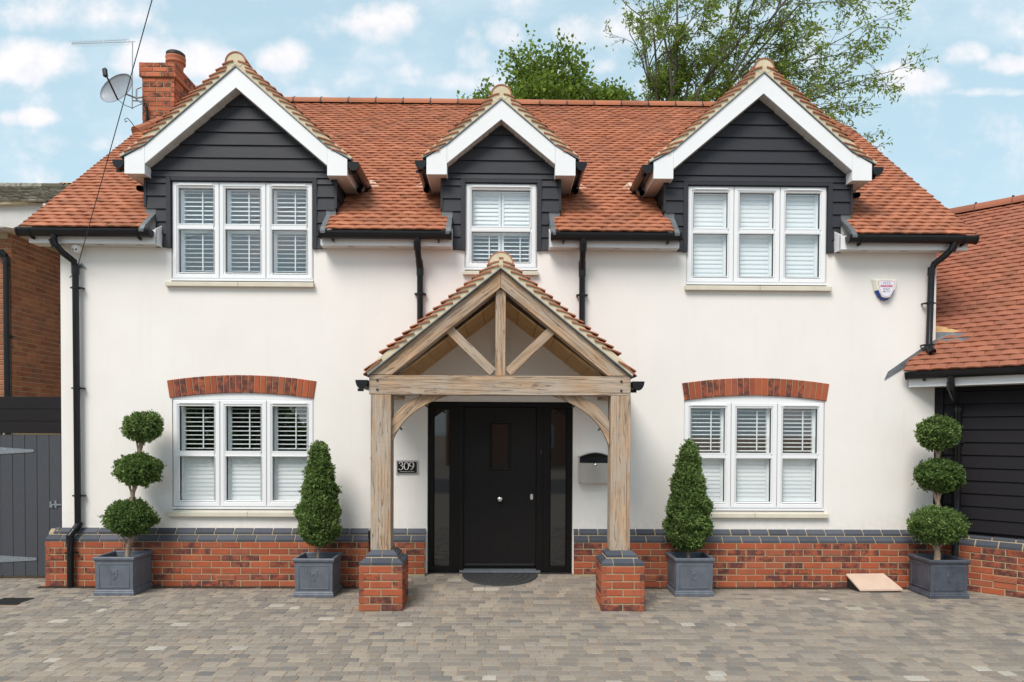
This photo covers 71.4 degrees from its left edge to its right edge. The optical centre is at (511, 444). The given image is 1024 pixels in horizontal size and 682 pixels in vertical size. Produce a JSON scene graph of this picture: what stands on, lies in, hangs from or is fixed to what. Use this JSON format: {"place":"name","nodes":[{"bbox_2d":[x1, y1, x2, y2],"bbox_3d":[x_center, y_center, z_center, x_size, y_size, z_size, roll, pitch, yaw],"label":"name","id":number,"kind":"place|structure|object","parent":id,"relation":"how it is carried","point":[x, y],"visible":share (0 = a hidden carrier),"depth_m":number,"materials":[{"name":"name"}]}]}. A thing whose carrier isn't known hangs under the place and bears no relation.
{"place":"outdoors","nodes":[
{"label":"outdoors","id":0,"kind":"place"},
{"bbox_2d":[0,182,71,434],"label":"neighbouring house","id":1,"kind":"structure","parent":0,"point":[30,327],"depth_m":10.93,"materials":[{"name":"brown brick"}]},
{"bbox_2d":[0,573,1023,681],"bbox_3d":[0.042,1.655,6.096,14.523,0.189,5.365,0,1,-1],"label":"driveway","id":2,"kind":"structure","parent":0,"point":[996,630],"depth_m":6.33,"materials":[{"name":"stone"}]},
{"bbox_2d":[0,598,33,604],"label":"drain cover","id":3,"kind":"object","parent":2,"relation":"on","point":[10,601],"visible":1,"depth_m":7.53,"materials":[{"name":"metal"}]},
{"bbox_2d":[92,550,153,595],"bbox_3d":[-4.369,1.438,8.021,0.452,0.425,0.452,0,1,-1],"label":"planter","id":4,"kind":"object","parent":2,"relation":"on","point":[118,573],"visible":1,"depth_m":7.82,"materials":[{"name":"stone"}]},
{"bbox_2d":[97,409,166,556],"bbox_3d":[-4.250,0.457,8.016,0.675,1.724,0.572,0,1,-1],"label":"topiary tree","id":5,"kind":"object","parent":4,"relation":"on","point":[133,516],"visible":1,"depth_m":7.89,"materials":[{"name":"green plant"}]},
{"bbox_2d":[292,552,342,596],"bbox_3d":[-2.168,1.449,7.982,0.452,0.425,0.452,0,1,-1],"label":"planter","id":6,"kind":"object","parent":2,"relation":"on","point":[315,576],"visible":1,"depth_m":7.78,"materials":[{"name":"stone"}]},
{"bbox_2d":[293,440,342,557],"bbox_3d":[-2.163,0.628,7.971,0.565,1.391,0.568,0,1,-1],"label":"topiary tree","id":7,"kind":"object","parent":6,"relation":"on","point":[319,522],"visible":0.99,"depth_m":7.84,"materials":[{"name":"green plant"}]},
{"bbox_2d":[14,49,979,589],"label":"house","id":8,"kind":"structure","parent":2,"relation":"on","point":[260,281],"depth_m":8.38,"materials":[{"name":"white paint"}]},
{"bbox_2d":[0,433,61,576],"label":"garden gate","id":9,"kind":"structure","parent":8,"relation":"attached to","point":[30,492],"depth_m":8.68,"materials":[{"name":"grey wood"}]},
{"bbox_2d":[0,397,60,432],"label":"boarded screen","id":10,"kind":"object","parent":9,"relation":"on","point":[30,414],"visible":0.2,"depth_m":8.64,"materials":[{"name":"black wood"}]},
{"bbox_2d":[71,244,81,252],"bbox_3d":[-5.016,-2.251,8.208,0.110,0.092,0.110,0,1,-1],"label":"security camera","id":11,"kind":"object","parent":8,"relation":"attached to","point":[75,248],"visible":0.98,"depth_m":8.17,"materials":[{"name":"white plastic"}]},
{"bbox_2d":[71,38,170,108],"bbox_3d":[-6.125,-5.832,11.193,1.523,1.095,0.200,0,1,-4],"label":"television aerial","id":12,"kind":"object","parent":8,"relation":"attached to","point":[111,45],"visible":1,"depth_m":11.19,"materials":[{"name":"silver metal"}]},
{"bbox_2d":[100,67,143,107],"bbox_3d":[-6.111,-5.522,10.989,0.704,0.498,0.528,0,1,-1],"label":"satellite dish","id":13,"kind":"object","parent":8,"relation":"attached to","point":[114,89],"visible":0.98,"depth_m":11.13,"materials":[{"name":"metal"}]},
{"bbox_2d":[171,182,313,282],"bbox_3d":[-3.151,-2.495,8.764,2.038,1.555,0.930,0,1,-1],"label":"window","id":14,"kind":"structure","parent":8,"relation":"in","point":[222,231],"depth_m":8.38,"materials":[{"name":"white plastic"}]},
{"bbox_2d":[172,397,313,508],"bbox_3d":[-3.160,0.107,8.809,2.047,1.683,0.930,0,1,-1],"label":"window","id":15,"kind":"structure","parent":8,"relation":"in","point":[228,454],"depth_m":8.44,"materials":[{"name":"white plastic"}]},
{"bbox_2d":[396,460,417,473],"bbox_3d":[-1.233,0.262,8.372,0.260,0.163,0.024,0,1,-1],"label":"house number plate","id":16,"kind":"object","parent":8,"relation":"attached to","point":[406,466],"visible":1,"depth_m":8.36,"materials":[{"name":"grey metal"}]},
{"bbox_2d":[464,407,535,565],"bbox_3d":[-0.143,0.502,8.464,0.857,1.890,0.124,0,1,-1],"label":"door","id":17,"kind":"structure","parent":8,"relation":"in","point":[500,443],"depth_m":8.49,"materials":[{"name":"black wood"}]},
{"bbox_2d":[490,336,511,365],"bbox_3d":[-0.126,-1.097,8.264,0.254,0.336,0.239,0,1,-1],"label":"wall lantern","id":18,"kind":"object","parent":8,"relation":"attached to","point":[508,337],"depth_m":8.17,"materials":[{"name":"beige"}]},
{"bbox_2d":[465,184,536,270],"bbox_3d":[-0.134,-2.563,8.804,1.238,1.413,0.930,0,1,-1],"label":"window","id":19,"kind":"structure","parent":8,"relation":"in","point":[498,217],"depth_m":8.44,"materials":[{"name":"white plastic"}]},
{"bbox_2d":[578,452,607,482],"bbox_3d":[0.970,0.265,8.352,0.385,0.363,0.133,0,1,-1],"label":"letter box","id":20,"kind":"object","parent":8,"relation":"attached to","point":[592,467],"visible":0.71,"depth_m":8.30,"materials":[{"name":"metal"}]},
{"bbox_2d":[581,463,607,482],"bbox_3d":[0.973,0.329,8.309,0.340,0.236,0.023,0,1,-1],"label":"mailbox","id":21,"kind":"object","parent":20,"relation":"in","point":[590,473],"depth_m":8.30,"materials":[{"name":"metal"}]},
{"bbox_2d":[684,400,823,510],"bbox_3d":[2.864,0.131,8.893,2.064,1.687,0.930,0,1,-1],"label":"window","id":22,"kind":"structure","parent":8,"relation":"in","point":[756,456],"depth_m":8.53,"materials":[{"name":"white plastic"}]},
{"bbox_2d":[686,186,826,285],"bbox_3d":[2.881,-2.472,8.848,2.052,1.560,0.930,0,1,-1],"label":"window","id":23,"kind":"structure","parent":8,"relation":"in","point":[738,236],"depth_m":8.48,"materials":[{"name":"white plastic"}]},
{"bbox_2d":[871,278,896,300],"bbox_3d":[4.396,-1.830,8.395,0.296,0.267,0.070,0,1,-1],"label":"alarm box","id":24,"kind":"object","parent":8,"relation":"attached to","point":[883,289],"visible":1,"depth_m":8.37,"materials":[{"name":"beige plastic"}]},
{"bbox_2d":[355,251,644,611],"bbox_3d":[-0.155,-0.138,7.779,2.998,3.662,1.248,0,1,-1],"label":"porch","id":25,"kind":"object","parent":2,"relation":"on","point":[383,575],"visible":1,"depth_m":7.26,"materials":[{"name":"brown wood"}]},
{"bbox_2d":[462,573,537,585],"bbox_3d":[-0.139,1.545,8.176,0.890,0.062,0.432,0,1,-1],"label":"doormat","id":26,"kind":"object","parent":2,"relation":"on","point":[491,579],"visible":1,"depth_m":8.19,"materials":[{"name":"rubber"}]},
{"bbox_2d":[456,24,621,99],"bbox_3d":[0.695,-5.845,22.110,4.793,14.549,4.524,0,1,-30],"label":"maple tree","id":27,"kind":"object","parent":2,"relation":"on","point":[537,81],"visible":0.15,"depth_m":21.42,"materials":[{"name":"green plant"}]},
{"bbox_2d":[578,76,642,105],"bbox_3d":[3.042,-5.084,22.267,2.906,13.038,2.513,0,1,-22],"label":"young maple tree","id":28,"kind":"object","parent":2,"relation":"on","point":[621,91],"visible":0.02,"depth_m":21.72,"materials":[{"name":"green plant"}]},
{"bbox_2d":[665,552,714,596],"bbox_3d":[2.021,1.465,8.111,0.452,0.425,0.452,0,1,-1],"label":"planter","id":29,"kind":"object","parent":2,"relation":"on","point":[692,575],"visible":1,"depth_m":7.91,"materials":[{"name":"stone"}]},
{"bbox_2d":[662,438,715,557],"bbox_3d":[2.015,0.629,8.097,0.600,1.420,0.600,0,1,-1],"label":"topiary tree","id":30,"kind":"object","parent":29,"relation":"on","point":[687,525],"visible":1,"depth_m":7.97,"materials":[{"name":"green plant"}]},
{"bbox_2d":[603,0,938,151],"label":"windblown willow tree","id":31,"kind":"object","parent":2,"relation":"on","point":[671,69],"visible":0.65,"depth_m":19.69,"materials":[{"name":"green plant"}]},
{"bbox_2d":[846,573,902,590],"bbox_3d":[4.196,1.597,8.251,0.553,0.176,0.225,0,1,-1],"label":"sloping slab","id":32,"kind":"object","parent":2,"relation":"on","point":[871,582],"depth_m":8.24,"materials":[{"name":"stone"}]},
{"bbox_2d":[907,553,970,598],"bbox_3d":[4.822,1.479,8.065,0.452,0.425,0.452,0,1,-1],"label":"planter","id":33,"kind":"object","parent":2,"relation":"on","point":[945,576],"visible":1,"depth_m":7.86,"materials":[{"name":"stone"}]},
{"bbox_2d":[906,413,972,559],"bbox_3d":[4.818,0.495,8.054,0.683,1.715,0.597,0,1,-1],"label":"topiary tree","id":34,"kind":"object","parent":33,"relation":"on","point":[938,524],"visible":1,"depth_m":7.93,"materials":[{"name":"green plant"}]},
{"bbox_2d":[884,195,1023,598],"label":"garage","id":35,"kind":"structure","parent":2,"relation":"on","point":[975,362],"depth_m":8.20,"materials":[{"name":"red brick"}]},
{"bbox_2d":[0,0,1023,208],"label":"sky","id":36,"kind":"structure","parent":0,"point":[956,126],"materials":[{"name":"blue"}]},
{"bbox_3d":[-5.012,-2.085,8.260,0.110,0.055,0.069,0,1,-1],"label":"cable hook","id":37,"kind":"object","parent":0,"visible":0},
{"bbox_2d":[69,0,151,277],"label":"overhead cable","id":38,"kind":"object","parent":37,"relation":"attached to","point":[116,128],"visible":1,"depth_m":6.73,"materials":[{"name":"rubber"}]}
]}

